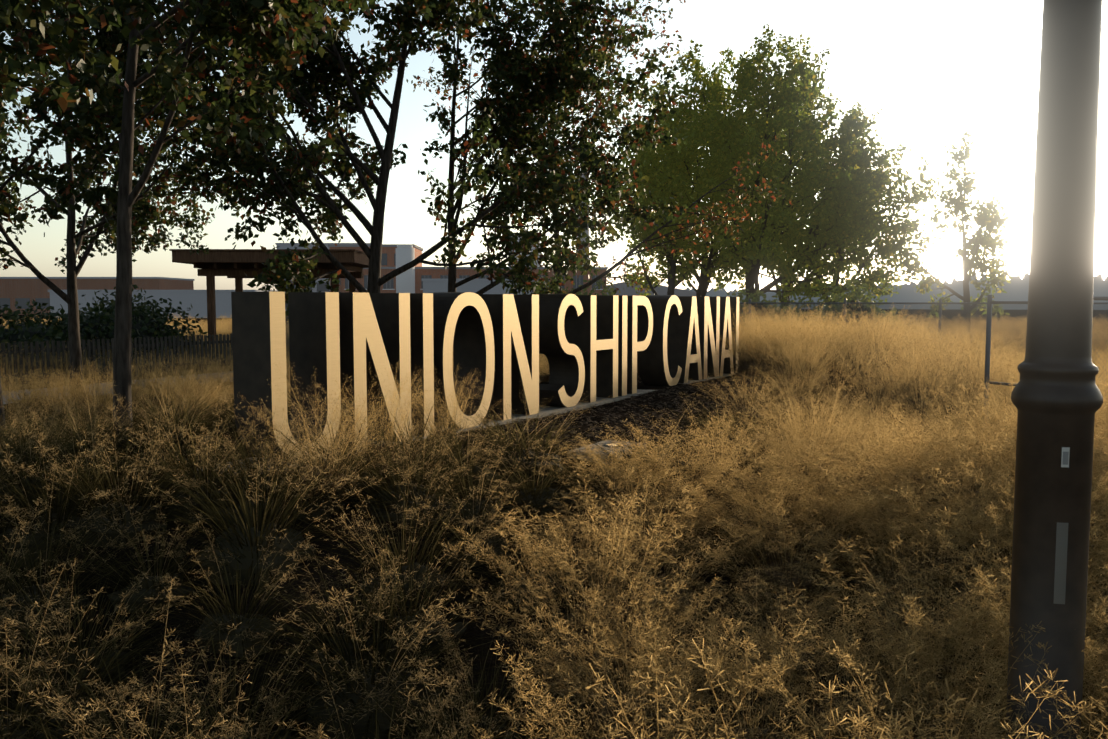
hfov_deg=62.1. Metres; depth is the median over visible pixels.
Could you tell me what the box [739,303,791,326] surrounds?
grass mound
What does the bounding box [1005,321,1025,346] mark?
grass mound
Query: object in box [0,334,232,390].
picket fence
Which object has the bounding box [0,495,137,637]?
grass mound
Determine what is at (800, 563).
shrub
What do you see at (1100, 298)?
chain link gate
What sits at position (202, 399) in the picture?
grass mound
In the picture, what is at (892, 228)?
cottonwood
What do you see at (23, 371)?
grass mound
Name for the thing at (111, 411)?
grass mound
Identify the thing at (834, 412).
grass mound
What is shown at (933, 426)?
grass mound
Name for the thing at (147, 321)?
thicket
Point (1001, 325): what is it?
grass mound
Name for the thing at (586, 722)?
shrub
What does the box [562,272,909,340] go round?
scrub along fence
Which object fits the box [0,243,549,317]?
industrial sheds
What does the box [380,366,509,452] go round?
grass
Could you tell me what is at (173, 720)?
grass mound
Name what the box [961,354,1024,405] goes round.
grass mound
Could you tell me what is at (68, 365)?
grass mound
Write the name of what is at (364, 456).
grass mound
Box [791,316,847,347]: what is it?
grass mound
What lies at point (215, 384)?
grass mound
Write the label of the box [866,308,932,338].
grass mound
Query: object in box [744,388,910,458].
grass mound
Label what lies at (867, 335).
grass mound
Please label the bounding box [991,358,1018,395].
grass mound
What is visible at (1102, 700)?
shrub
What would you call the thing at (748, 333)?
grass
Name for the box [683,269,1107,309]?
treeline
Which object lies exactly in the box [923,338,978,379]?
grass mound
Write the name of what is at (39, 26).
tree
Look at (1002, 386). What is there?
grass mound
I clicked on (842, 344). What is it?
grass mound
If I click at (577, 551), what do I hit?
grass mound
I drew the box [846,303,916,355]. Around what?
grass mound
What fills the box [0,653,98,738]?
grass mound
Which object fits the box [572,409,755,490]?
grass mound
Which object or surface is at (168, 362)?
grass mound
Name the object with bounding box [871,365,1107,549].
shrub
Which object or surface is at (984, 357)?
grass mound
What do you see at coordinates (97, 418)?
grass mound
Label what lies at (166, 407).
grass mound
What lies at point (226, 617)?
grass mound
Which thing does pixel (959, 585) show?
shrub
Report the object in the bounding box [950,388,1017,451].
grass mound
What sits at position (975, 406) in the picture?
grass mound
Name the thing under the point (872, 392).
grass mound
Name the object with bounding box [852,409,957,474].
grass mound
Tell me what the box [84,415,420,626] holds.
grass mound
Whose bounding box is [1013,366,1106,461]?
grass mound
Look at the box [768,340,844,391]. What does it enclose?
grass mound
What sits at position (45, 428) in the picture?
grass mound
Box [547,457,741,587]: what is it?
shrub
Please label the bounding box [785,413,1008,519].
grass mound
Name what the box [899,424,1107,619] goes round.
shrub
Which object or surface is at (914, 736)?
shrub
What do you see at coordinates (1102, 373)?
grass mound
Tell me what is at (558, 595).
shrub
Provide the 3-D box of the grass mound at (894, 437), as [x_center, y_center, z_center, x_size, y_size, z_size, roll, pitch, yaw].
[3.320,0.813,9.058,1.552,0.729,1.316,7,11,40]
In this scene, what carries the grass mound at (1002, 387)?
on the terrain at (478, 630)
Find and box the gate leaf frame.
[983,295,1027,427]
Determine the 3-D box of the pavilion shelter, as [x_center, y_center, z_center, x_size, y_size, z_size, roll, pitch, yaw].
[-8.893,-1.969,30.469,5.600,3.733,4.900,0,4,-1]
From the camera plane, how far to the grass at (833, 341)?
17.73 m
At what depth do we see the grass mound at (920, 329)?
22.90 m
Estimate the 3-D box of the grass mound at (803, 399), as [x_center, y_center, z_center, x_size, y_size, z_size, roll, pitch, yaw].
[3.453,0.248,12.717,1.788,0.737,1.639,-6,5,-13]
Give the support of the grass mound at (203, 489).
on the terrain at (478, 630)
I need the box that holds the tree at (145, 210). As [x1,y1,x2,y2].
[0,0,267,398]
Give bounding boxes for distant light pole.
[624,260,629,295]
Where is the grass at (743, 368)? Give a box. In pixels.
[708,312,790,378]
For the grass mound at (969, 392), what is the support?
on the terrain at (478, 630)
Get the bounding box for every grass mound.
[0,342,46,389]
[0,359,68,409]
[0,372,135,506]
[0,381,134,522]
[0,386,56,451]
[0,386,90,466]
[0,398,185,540]
[0,399,66,478]
[0,412,173,576]
[0,415,80,512]
[0,444,96,569]
[0,464,184,648]
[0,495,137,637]
[0,536,234,726]
[0,560,238,738]
[0,563,89,683]
[0,563,213,738]
[0,578,368,738]
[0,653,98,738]
[0,711,59,738]
[1,356,64,422]
[1,358,39,386]
[1,362,60,420]
[1,381,250,577]
[1,405,88,457]
[1,409,191,531]
[1,678,63,738]
[2,376,101,429]
[3,404,57,452]
[3,593,407,738]
[4,377,174,465]
[4,395,45,429]
[5,649,299,738]
[6,341,68,385]
[6,388,50,431]
[6,397,39,441]
[6,398,80,437]
[8,364,98,426]
[10,398,85,456]
[10,400,85,446]
[12,377,183,476]
[12,382,105,444]
[15,370,97,409]
[18,372,86,404]
[18,487,249,636]
[22,384,166,460]
[32,361,151,418]
[35,377,103,423]
[36,384,154,459]
[41,367,111,411]
[43,696,279,738]
[46,357,160,410]
[51,347,102,384]
[51,352,111,382]
[52,362,112,402]
[54,404,145,442]
[58,379,228,474]
[59,376,133,429]
[66,355,111,380]
[73,368,159,423]
[83,399,146,423]
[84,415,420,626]
[86,372,232,444]
[87,369,236,455]
[92,394,298,540]
[95,642,386,738]
[97,350,167,395]
[99,378,236,445]
[100,362,211,422]
[110,369,163,402]
[112,377,291,505]
[113,514,363,680]
[121,663,344,738]
[131,351,184,391]
[133,389,230,428]
[133,390,212,423]
[134,374,196,409]
[138,353,195,375]
[140,406,376,540]
[142,362,233,413]
[142,369,205,400]
[143,368,192,400]
[143,383,382,498]
[149,350,224,389]
[150,385,221,432]
[153,365,232,413]
[157,358,206,398]
[157,377,233,423]
[160,526,551,738]
[162,383,231,413]
[163,346,204,368]
[169,379,229,414]
[173,317,224,340]
[176,389,233,430]
[180,368,233,405]
[184,355,233,393]
[189,392,289,431]
[190,379,233,424]
[191,358,233,396]
[191,397,231,426]
[194,317,230,336]
[195,330,230,353]
[196,343,230,367]
[198,354,232,385]
[213,345,232,384]
[216,545,469,729]
[219,314,231,326]
[233,370,467,518]
[233,418,401,528]
[238,412,400,517]
[254,503,543,699]
[255,649,579,738]
[260,467,546,636]
[269,395,400,474]
[270,389,521,543]
[272,655,618,738]
[287,390,290,421]
[299,423,524,558]
[320,386,505,474]
[321,612,598,738]
[325,610,605,738]
[346,419,507,503]
[357,438,589,563]
[365,476,568,586]
[387,398,528,471]
[404,397,534,487]
[412,384,586,472]
[422,430,643,531]
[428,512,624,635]
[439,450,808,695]
[447,382,620,482]
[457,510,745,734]
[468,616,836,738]
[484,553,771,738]
[485,491,668,585]
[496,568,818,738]
[520,439,652,507]
[539,354,547,381]
[539,355,549,381]
[539,359,548,381]
[541,437,710,526]
[542,433,684,509]
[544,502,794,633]
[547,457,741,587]
[549,691,646,738]
[554,419,714,479]
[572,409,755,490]
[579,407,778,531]
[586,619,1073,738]
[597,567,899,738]
[626,398,814,508]
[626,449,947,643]
[643,393,771,444]
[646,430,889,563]
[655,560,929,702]
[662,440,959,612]
[674,387,806,451]
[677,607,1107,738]
[679,447,899,542]
[681,419,833,499]
[690,366,817,425]
[697,403,885,495]
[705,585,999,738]
[707,403,848,476]
[710,381,910,465]
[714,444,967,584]
[717,416,1006,518]
[719,381,820,417]
[719,393,814,449]
[723,316,804,378]
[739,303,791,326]
[739,305,792,337]
[739,307,787,330]
[739,307,805,360]
[740,320,785,356]
[741,307,788,344]
[741,364,850,402]
[742,365,878,414]
[742,373,905,455]
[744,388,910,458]
[747,326,854,395]
[748,307,840,367]
[749,324,842,375]
[754,394,924,477]
[766,315,869,387]
[767,321,834,356]
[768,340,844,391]
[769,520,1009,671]
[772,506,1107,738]
[773,313,822,339]
[775,385,889,446]
[775,392,867,430]
[781,302,837,328]
[781,340,847,378]
[781,409,1011,511]
[783,398,962,469]
[783,413,976,484]
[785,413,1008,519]
[789,315,848,348]
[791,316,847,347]
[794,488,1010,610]
[796,320,854,349]
[796,349,879,406]
[800,305,869,355]
[801,411,903,458]
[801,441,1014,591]
[808,392,916,432]
[811,333,887,375]
[813,312,859,349]
[816,320,875,369]
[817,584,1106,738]
[822,302,905,356]
[824,357,917,425]
[827,395,890,433]
[827,416,947,468]
[828,310,924,377]
[828,403,932,457]
[829,308,882,339]
[829,318,872,353]
[832,337,892,385]
[833,363,917,419]
[833,391,960,452]
[835,316,902,368]
[842,340,947,411]
[842,408,1007,502]
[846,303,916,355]
[847,311,924,349]
[848,310,910,344]
[851,366,1107,506]
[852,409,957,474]
[855,352,930,400]
[861,323,929,373]
[865,333,956,387]
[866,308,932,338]
[866,344,957,400]
[870,349,968,417]
[870,363,980,430]
[871,312,932,371]
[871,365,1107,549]
[871,416,978,472]
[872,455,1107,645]
[873,308,941,337]
[876,319,944,364]
[876,327,949,375]
[879,314,941,359]
[881,395,986,442]
[882,408,987,459]
[887,350,972,405]
[888,338,957,377]
[890,389,1005,456]
[891,322,936,356]
[891,343,993,396]
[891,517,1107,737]
[898,315,949,347]
[898,322,937,353]
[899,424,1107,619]
[903,420,993,472]
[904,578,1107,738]
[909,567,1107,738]
[910,325,978,369]
[912,323,978,372]
[912,417,1013,485]
[915,322,996,383]
[916,357,976,401]
[921,347,1010,405]
[923,331,1024,390]
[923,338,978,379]
[923,347,1022,398]
[931,374,1007,428]
[932,326,966,354]
[934,337,1023,385]
[934,365,1011,418]
[936,313,966,333]
[936,470,1107,663]
[937,368,1019,468]
[938,338,971,372]
[938,366,1107,475]
[938,612,1107,738]
[940,380,1012,439]
[941,331,991,364]
[944,317,1009,362]
[946,414,1107,542]
[946,682,1107,738]
[950,329,1015,366]
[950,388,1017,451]
[953,398,1107,496]
[954,378,1014,453]
[955,339,1017,379]
[960,323,1025,371]
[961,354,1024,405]
[964,345,1020,390]
[968,319,1012,350]
[968,324,1025,375]
[968,363,1018,400]
[969,351,1024,392]
[969,360,1016,414]
[973,336,1024,375]
[975,362,1019,421]
[982,345,1024,381]
[984,317,1017,338]
[984,708,1107,738]
[985,515,1107,731]
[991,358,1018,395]
[994,315,1020,337]
[997,326,1026,353]
[997,413,1107,572]
[1000,389,1107,503]
[1001,403,1105,480]
[1003,344,1107,447]
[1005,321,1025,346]
[1006,564,1107,737]
[1009,424,1107,519]
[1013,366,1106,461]
[1086,574,1107,667]
[1089,534,1107,570]
[1091,345,1107,409]
[1091,444,1107,594]
[1092,325,1107,350]
[1092,330,1107,350]
[1092,351,1107,382]
[1093,372,1107,472]
[1094,350,1107,476]
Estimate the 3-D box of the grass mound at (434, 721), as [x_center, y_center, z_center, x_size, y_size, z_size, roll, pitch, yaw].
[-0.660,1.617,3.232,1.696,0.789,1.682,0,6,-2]
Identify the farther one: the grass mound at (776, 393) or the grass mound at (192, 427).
the grass mound at (776, 393)
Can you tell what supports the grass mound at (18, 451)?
on the terrain at (478, 630)
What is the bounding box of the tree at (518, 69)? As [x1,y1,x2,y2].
[396,0,696,359]
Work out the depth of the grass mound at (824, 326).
19.87 m
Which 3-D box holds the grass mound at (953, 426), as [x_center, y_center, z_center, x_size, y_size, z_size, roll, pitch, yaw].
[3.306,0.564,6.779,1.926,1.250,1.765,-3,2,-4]
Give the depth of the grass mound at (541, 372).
16.86 m
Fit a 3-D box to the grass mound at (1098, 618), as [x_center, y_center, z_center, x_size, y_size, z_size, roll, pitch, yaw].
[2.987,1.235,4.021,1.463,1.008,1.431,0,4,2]
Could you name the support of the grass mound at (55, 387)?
on the terrain at (478, 630)
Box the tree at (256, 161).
[115,0,666,320]
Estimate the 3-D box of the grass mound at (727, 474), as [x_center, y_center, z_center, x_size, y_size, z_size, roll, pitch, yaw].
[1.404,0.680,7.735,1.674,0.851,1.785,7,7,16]
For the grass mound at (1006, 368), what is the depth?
14.74 m
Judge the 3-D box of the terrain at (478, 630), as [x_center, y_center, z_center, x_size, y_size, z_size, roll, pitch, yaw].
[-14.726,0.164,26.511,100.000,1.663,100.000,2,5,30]
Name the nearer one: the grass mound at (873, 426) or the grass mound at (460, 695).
the grass mound at (460, 695)
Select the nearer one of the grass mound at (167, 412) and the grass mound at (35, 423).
the grass mound at (167, 412)
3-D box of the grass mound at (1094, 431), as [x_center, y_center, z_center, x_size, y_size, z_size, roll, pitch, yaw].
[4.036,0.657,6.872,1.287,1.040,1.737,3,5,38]
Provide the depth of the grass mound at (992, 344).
23.12 m
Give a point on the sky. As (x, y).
(938, 71)
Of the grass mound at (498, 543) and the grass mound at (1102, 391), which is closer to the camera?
the grass mound at (498, 543)
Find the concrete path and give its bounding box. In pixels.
[3,369,287,403]
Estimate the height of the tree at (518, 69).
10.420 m
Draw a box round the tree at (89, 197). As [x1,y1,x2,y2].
[0,0,197,436]
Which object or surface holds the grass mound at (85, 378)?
on the terrain at (478, 630)
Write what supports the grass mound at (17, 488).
on the terrain at (478, 630)
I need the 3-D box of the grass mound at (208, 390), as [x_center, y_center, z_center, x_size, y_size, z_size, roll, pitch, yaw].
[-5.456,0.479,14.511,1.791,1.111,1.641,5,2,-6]
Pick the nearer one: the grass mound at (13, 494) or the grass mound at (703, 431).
the grass mound at (13, 494)
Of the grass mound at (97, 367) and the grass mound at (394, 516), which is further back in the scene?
the grass mound at (97, 367)
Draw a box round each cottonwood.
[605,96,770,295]
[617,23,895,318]
[620,46,805,295]
[710,57,904,312]
[753,107,950,310]
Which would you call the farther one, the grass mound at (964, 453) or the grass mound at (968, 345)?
the grass mound at (968, 345)
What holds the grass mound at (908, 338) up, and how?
on the terrain at (478, 630)
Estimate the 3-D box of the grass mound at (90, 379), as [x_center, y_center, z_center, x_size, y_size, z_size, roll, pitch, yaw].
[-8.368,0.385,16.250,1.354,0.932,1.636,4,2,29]
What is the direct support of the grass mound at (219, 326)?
on the terrain at (478, 630)
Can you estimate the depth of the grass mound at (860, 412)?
12.38 m
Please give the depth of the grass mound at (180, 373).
18.76 m
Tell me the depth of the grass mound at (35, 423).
12.66 m
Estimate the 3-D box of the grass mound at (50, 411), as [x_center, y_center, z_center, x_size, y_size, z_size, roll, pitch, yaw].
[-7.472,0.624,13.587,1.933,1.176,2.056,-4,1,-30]
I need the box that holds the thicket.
[0,285,211,374]
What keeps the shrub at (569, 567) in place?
on the terrain at (478, 630)
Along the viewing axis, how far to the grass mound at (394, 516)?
6.22 m
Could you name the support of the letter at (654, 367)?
on the concrete sign kerb
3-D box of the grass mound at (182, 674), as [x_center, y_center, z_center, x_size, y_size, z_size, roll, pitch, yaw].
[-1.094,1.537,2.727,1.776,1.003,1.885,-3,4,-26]
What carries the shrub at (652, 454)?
on the terrain at (478, 630)
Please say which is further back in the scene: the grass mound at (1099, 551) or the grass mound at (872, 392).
the grass mound at (872, 392)
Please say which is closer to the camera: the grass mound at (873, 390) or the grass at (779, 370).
the grass mound at (873, 390)
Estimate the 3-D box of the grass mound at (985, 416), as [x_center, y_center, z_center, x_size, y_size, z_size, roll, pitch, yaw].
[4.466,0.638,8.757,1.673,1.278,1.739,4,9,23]
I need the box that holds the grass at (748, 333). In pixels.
[738,304,781,362]
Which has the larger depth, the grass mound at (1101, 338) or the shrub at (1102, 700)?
the grass mound at (1101, 338)
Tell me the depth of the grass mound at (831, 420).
9.83 m
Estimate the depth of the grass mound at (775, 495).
6.67 m
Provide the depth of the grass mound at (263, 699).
3.76 m
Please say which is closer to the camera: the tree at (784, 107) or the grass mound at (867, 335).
the grass mound at (867, 335)
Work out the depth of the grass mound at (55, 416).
12.64 m
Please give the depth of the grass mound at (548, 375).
16.26 m
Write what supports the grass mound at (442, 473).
on the terrain at (478, 630)
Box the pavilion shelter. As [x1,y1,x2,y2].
[169,249,368,354]
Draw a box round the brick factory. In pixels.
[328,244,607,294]
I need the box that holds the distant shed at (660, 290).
[606,281,695,295]
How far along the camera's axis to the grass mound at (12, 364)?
20.57 m
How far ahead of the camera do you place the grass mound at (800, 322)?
22.24 m
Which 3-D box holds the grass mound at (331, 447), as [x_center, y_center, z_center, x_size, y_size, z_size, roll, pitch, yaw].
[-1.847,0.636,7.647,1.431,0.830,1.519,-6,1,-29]
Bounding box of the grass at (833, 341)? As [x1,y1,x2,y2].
[790,308,873,370]
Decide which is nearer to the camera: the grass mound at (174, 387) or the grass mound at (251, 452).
the grass mound at (251, 452)
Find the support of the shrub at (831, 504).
on the terrain at (478, 630)
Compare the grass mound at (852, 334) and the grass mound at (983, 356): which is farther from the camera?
the grass mound at (852, 334)
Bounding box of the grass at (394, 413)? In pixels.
[300,361,460,478]
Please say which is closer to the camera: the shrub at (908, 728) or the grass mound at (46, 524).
the shrub at (908, 728)
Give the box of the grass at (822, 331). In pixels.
[779,306,852,357]
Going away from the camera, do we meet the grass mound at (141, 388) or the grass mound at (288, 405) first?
the grass mound at (288, 405)
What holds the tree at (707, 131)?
on the terrain at (478, 630)
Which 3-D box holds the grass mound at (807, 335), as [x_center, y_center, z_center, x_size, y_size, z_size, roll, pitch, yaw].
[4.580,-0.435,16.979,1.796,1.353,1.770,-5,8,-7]
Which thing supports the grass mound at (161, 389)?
on the terrain at (478, 630)
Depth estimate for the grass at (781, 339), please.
16.91 m
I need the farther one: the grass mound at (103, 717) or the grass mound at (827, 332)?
the grass mound at (827, 332)
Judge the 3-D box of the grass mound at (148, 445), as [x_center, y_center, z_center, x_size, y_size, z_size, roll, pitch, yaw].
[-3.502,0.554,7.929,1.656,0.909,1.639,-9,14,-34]
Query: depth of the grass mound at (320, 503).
6.28 m
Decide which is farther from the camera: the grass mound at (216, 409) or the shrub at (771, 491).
the grass mound at (216, 409)
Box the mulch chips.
[211,373,778,472]
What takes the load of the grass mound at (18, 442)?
on the terrain at (478, 630)
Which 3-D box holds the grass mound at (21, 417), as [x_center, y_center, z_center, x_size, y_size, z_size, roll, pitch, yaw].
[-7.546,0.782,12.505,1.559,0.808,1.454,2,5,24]
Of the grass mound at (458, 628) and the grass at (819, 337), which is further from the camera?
the grass at (819, 337)
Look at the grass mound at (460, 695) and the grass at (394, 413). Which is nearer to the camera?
the grass mound at (460, 695)
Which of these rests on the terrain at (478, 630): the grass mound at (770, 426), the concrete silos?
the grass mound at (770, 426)
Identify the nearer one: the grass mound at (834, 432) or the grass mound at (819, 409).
the grass mound at (834, 432)
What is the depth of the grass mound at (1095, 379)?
9.30 m
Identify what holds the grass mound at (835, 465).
on the terrain at (478, 630)
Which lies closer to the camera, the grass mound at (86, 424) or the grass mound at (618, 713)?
the grass mound at (618, 713)
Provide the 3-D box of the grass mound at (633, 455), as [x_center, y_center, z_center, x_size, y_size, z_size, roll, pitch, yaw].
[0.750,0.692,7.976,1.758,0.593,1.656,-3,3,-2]
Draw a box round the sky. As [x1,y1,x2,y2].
[0,0,1107,291]
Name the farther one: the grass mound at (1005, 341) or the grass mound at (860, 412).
the grass mound at (1005, 341)
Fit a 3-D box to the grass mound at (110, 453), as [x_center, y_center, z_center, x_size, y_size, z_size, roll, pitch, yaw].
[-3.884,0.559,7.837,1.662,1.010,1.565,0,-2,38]
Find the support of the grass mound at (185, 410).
on the terrain at (478, 630)
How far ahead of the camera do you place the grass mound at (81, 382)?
15.32 m
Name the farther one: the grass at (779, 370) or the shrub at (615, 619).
the grass at (779, 370)
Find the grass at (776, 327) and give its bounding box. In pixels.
[739,305,820,362]
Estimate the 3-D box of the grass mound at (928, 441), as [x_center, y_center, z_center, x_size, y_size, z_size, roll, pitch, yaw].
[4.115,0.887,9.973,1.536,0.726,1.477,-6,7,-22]
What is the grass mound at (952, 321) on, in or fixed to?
on the terrain at (478, 630)
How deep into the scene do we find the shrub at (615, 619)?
4.68 m
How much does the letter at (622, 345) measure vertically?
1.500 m
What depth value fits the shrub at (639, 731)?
3.92 m
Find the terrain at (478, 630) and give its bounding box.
[0,320,1107,738]
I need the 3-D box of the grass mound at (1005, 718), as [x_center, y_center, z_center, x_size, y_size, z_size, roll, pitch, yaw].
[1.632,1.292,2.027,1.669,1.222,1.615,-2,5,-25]
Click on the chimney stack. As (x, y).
(586, 231)
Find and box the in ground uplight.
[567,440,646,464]
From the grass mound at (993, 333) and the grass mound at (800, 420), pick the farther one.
the grass mound at (993, 333)
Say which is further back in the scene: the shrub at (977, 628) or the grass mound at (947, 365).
the grass mound at (947, 365)
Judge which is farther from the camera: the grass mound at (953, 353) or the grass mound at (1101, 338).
the grass mound at (1101, 338)
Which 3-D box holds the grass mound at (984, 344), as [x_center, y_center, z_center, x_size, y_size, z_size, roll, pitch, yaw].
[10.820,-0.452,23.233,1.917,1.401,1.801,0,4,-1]
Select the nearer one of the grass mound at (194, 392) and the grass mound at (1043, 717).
the grass mound at (1043, 717)
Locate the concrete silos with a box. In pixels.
[396,234,540,292]
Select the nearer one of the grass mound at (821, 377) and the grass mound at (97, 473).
the grass mound at (97, 473)
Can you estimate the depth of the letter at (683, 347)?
16.10 m
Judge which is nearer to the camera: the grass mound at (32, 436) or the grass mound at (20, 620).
the grass mound at (20, 620)
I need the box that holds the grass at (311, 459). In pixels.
[237,361,401,512]
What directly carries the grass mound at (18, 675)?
on the terrain at (478, 630)
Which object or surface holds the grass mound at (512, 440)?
on the terrain at (478, 630)
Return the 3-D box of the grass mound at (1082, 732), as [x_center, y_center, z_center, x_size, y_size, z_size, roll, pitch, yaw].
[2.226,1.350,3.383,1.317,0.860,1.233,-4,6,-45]
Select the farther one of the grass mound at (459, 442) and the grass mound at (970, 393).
the grass mound at (970, 393)
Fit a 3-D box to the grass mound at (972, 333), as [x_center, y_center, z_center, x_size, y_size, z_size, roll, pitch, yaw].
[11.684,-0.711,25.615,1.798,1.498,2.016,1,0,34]
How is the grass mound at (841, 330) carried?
on the terrain at (478, 630)
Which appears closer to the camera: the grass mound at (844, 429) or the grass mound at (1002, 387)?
the grass mound at (844, 429)
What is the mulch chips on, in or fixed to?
on the terrain at (478, 630)
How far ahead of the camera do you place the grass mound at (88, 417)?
9.37 m
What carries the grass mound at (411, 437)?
on the terrain at (478, 630)
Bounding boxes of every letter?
[231,291,340,460]
[332,292,410,448]
[410,293,433,436]
[433,292,494,428]
[478,294,538,419]
[539,294,584,406]
[564,295,618,402]
[618,296,627,395]
[627,296,652,393]
[637,295,681,385]
[667,296,701,382]
[696,296,719,378]
[719,297,733,375]
[730,297,738,372]
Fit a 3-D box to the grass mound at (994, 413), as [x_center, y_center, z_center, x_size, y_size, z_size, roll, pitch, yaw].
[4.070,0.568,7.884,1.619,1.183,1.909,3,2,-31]
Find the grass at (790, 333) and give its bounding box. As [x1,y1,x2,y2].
[745,311,838,361]
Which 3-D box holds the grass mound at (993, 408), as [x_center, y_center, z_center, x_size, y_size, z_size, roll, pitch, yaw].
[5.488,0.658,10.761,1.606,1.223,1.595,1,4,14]
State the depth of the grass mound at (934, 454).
7.25 m
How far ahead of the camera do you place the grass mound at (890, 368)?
13.67 m
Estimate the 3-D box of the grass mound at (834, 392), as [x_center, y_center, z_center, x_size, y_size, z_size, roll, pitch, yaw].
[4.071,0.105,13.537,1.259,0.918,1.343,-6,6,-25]
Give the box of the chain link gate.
[1092,297,1107,432]
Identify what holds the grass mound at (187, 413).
on the terrain at (478, 630)
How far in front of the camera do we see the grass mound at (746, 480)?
7.73 m
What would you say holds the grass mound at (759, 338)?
on the terrain at (478, 630)
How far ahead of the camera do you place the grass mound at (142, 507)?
6.10 m
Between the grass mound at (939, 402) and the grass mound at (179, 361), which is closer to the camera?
the grass mound at (939, 402)
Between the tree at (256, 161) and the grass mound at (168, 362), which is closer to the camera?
the tree at (256, 161)
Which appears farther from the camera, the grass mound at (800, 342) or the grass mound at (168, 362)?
the grass mound at (168, 362)
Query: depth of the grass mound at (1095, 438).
6.45 m
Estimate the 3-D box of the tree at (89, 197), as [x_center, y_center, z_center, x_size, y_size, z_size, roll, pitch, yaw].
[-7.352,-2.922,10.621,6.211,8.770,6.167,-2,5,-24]
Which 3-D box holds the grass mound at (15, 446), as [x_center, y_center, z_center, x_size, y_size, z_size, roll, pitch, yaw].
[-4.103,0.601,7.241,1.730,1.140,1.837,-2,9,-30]
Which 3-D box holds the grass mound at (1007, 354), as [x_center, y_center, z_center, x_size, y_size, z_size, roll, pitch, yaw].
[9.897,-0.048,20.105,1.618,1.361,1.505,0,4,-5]
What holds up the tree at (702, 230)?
on the terrain at (478, 630)
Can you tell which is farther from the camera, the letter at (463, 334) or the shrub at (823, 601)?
the letter at (463, 334)
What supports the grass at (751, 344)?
on the terrain at (478, 630)
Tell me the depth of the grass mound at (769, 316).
25.41 m
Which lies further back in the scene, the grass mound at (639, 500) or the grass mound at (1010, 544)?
the grass mound at (639, 500)
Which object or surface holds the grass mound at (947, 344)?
on the terrain at (478, 630)
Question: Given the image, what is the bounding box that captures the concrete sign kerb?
[197,373,734,474]
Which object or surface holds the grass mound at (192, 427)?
on the terrain at (478, 630)
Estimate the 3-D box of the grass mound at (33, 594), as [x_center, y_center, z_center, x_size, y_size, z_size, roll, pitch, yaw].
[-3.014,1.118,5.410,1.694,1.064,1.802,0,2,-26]
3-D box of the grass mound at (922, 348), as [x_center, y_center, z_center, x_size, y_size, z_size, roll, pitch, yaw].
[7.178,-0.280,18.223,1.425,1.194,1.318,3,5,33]
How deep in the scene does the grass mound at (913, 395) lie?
12.84 m
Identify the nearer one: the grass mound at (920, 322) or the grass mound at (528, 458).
the grass mound at (528, 458)
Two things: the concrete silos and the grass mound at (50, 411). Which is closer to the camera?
the grass mound at (50, 411)
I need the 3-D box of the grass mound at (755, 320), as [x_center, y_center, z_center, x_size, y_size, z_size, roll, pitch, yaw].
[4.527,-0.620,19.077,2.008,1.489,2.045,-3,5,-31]
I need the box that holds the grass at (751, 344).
[720,307,789,376]
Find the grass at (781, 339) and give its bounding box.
[740,308,824,375]
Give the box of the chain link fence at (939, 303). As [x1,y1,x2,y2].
[285,298,1107,361]
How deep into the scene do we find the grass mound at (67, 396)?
14.85 m
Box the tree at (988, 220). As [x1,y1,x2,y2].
[886,131,1014,327]
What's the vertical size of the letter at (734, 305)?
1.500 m
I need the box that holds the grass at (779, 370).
[751,312,838,379]
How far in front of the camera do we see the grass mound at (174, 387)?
16.97 m
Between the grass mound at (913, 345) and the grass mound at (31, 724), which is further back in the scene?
the grass mound at (913, 345)
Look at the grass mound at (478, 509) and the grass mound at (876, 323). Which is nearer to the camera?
the grass mound at (478, 509)
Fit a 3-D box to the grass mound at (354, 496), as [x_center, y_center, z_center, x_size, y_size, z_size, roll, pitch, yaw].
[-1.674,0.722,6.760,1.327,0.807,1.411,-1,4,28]
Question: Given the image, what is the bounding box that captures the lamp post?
[1005,0,1102,738]
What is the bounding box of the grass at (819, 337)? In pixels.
[778,313,856,371]
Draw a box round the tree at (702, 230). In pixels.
[406,0,794,294]
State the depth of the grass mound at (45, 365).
21.25 m
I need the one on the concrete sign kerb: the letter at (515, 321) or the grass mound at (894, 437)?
the letter at (515, 321)
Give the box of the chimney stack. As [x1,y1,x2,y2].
[577,173,588,266]
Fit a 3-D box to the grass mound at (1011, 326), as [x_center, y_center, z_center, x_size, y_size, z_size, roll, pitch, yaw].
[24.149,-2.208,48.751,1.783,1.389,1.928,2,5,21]
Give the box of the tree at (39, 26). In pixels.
[0,0,130,133]
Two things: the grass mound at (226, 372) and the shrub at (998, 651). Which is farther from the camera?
the grass mound at (226, 372)
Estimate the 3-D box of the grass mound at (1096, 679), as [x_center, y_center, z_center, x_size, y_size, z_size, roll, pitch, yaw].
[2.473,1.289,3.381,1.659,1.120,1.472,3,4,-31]
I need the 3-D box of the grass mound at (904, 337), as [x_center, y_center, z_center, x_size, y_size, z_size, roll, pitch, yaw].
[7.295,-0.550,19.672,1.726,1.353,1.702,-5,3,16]
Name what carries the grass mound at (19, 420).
on the terrain at (478, 630)

